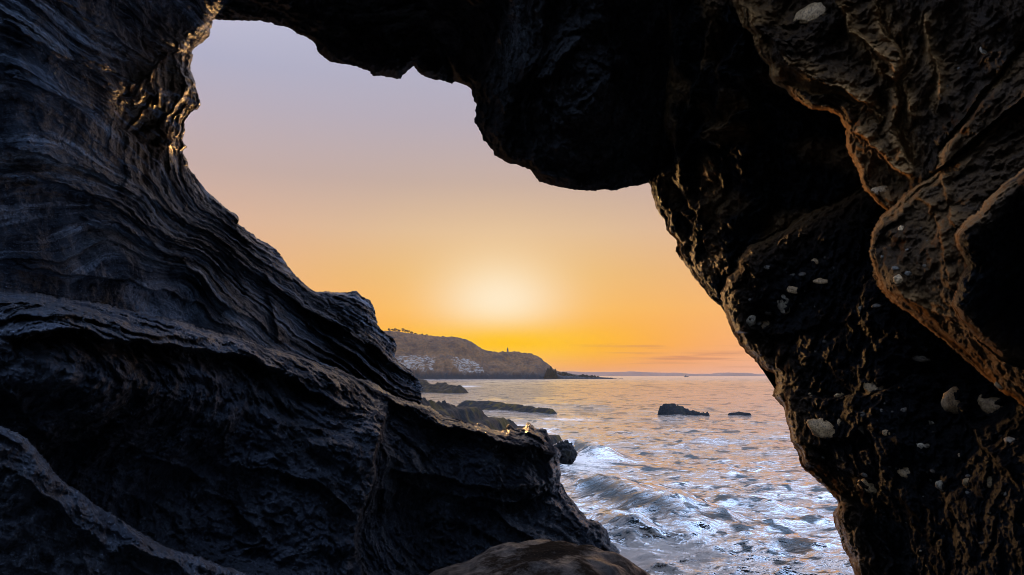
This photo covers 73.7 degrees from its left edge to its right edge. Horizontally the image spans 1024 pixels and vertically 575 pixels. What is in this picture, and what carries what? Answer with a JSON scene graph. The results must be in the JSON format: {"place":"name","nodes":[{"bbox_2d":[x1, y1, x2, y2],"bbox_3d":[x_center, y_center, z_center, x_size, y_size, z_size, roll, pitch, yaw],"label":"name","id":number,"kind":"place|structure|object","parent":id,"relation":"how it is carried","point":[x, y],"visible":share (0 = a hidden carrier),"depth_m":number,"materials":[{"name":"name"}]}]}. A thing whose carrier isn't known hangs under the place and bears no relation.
{"place":"outdoors","nodes":[
{"label":"outdoors","id":0,"kind":"place"},
{"bbox_2d":[0,0,422,403],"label":"cave wall","id":1,"kind":"structure","parent":0,"point":[106,197],"depth_m":6.02,"materials":[{"name":"grey stone"}]},
{"bbox_2d":[0,289,619,574],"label":"rock ledge","id":2,"kind":"object","parent":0,"point":[134,443],"visible":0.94,"depth_m":4.58,"materials":[{"name":"black stone"}]},
{"bbox_2d":[429,538,649,574],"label":"boulder","id":3,"kind":"object","parent":2,"relation":"on","point":[542,556],"visible":1,"depth_m":4.66,"materials":[{"name":"brown stone"}]},
{"bbox_2d":[216,0,669,190],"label":"cave ceiling","id":4,"kind":"structure","parent":0,"point":[569,94],"depth_m":6.51,"materials":[{"name":"black stone"}]},
{"bbox_2d":[183,19,764,373],"label":"sky","id":5,"kind":"structure","parent":0,"point":[389,191],"materials":[{"name":"orange"}]},
{"bbox_2d":[384,331,622,378],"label":"headland hill","id":6,"kind":"structure","parent":0,"point":[419,356],"depth_m":565.25,"materials":[{"name":"brown stone"}]},
{"bbox_2d":[421,376,853,574],"bbox_3d":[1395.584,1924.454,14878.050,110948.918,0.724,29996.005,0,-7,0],"label":"sea","id":7,"kind":"structure","parent":0,"point":[719,490],"depth_m":18.25,"materials":[{"name":"blue liquid"}]},
{"bbox_2d":[418,379,468,392],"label":"reef","id":8,"kind":"object","parent":7,"relation":"in","point":[437,387],"visible":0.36,"depth_m":106.27},
{"bbox_2d":[421,397,561,444],"bbox_3d":[-0.924,4.666,20.854,4.178,2.889,13.300,-3,-8,20],"label":"rock shelf","id":9,"kind":"object","parent":7,"relation":"in","point":[475,415],"visible":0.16,"depth_m":19.87,"materials":[{"name":"grey stone"}]},
{"bbox_2d":[456,400,556,413],"bbox_3d":[-0.299,9.429,52.229,13.475,1.479,5.750,-6,-10,40],"label":"reef","id":10,"kind":"object","parent":7,"relation":"in","point":[488,405],"visible":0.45,"depth_m":51.41},
{"bbox_2d":[544,366,558,378],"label":"skerry","id":11,"kind":"structure","parent":7,"relation":"in","point":[550,373],"depth_m":553.12,"materials":[{"name":"grey stone"}]},
{"bbox_2d":[557,372,573,375],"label":"skerry","id":12,"kind":"structure","parent":7,"relation":"in","point":[563,373],"depth_m":569.53,"materials":[{"name":"grey stone"}]},
{"bbox_2d":[554,440,577,464],"bbox_3d":[1.524,4.958,19.991,0.712,0.973,0.698,-6,-10,40],"label":"sea rock","id":13,"kind":"object","parent":7,"relation":"in","point":[569,453],"visible":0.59,"depth_m":19.81,"materials":[{"name":"black stone"}]},
{"bbox_2d":[573,374,598,377],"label":"skerry","id":14,"kind":"structure","parent":7,"relation":"in","point":[587,376],"depth_m":561.47,"materials":[{"name":"grey stone"}]},
{"bbox_2d":[657,403,709,415],"bbox_3d":[11.337,8.476,45.255,3.744,1.584,1.500,0,-7,0],"label":"sea rock","id":15,"kind":"object","parent":7,"relation":"in","point":[669,409],"visible":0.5,"depth_m":45.11,"materials":[{"name":"grey stone"}]},
{"bbox_2d":[728,412,750,415],"bbox_3d":[15.212,8.808,45.648,2.122,1.026,1.104,-3,-8,20],"label":"sea rock","id":16,"kind":"object","parent":7,"relation":"in","point":[738,413],"visible":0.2,"depth_m":45.67,"materials":[{"name":"grey stone"}]},
{"bbox_2d":[560,371,760,375],"bbox_3d":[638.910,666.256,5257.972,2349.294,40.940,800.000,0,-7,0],"label":"distant hills","id":17,"kind":"structure","parent":0,"point":[630,373],"depth_m":4932.02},
{"bbox_2d":[648,0,1023,574],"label":"cave wall","id":18,"kind":"structure","parent":0,"point":[837,189],"depth_m":3.69,"materials":[{"name":"brown stone"}]}
]}

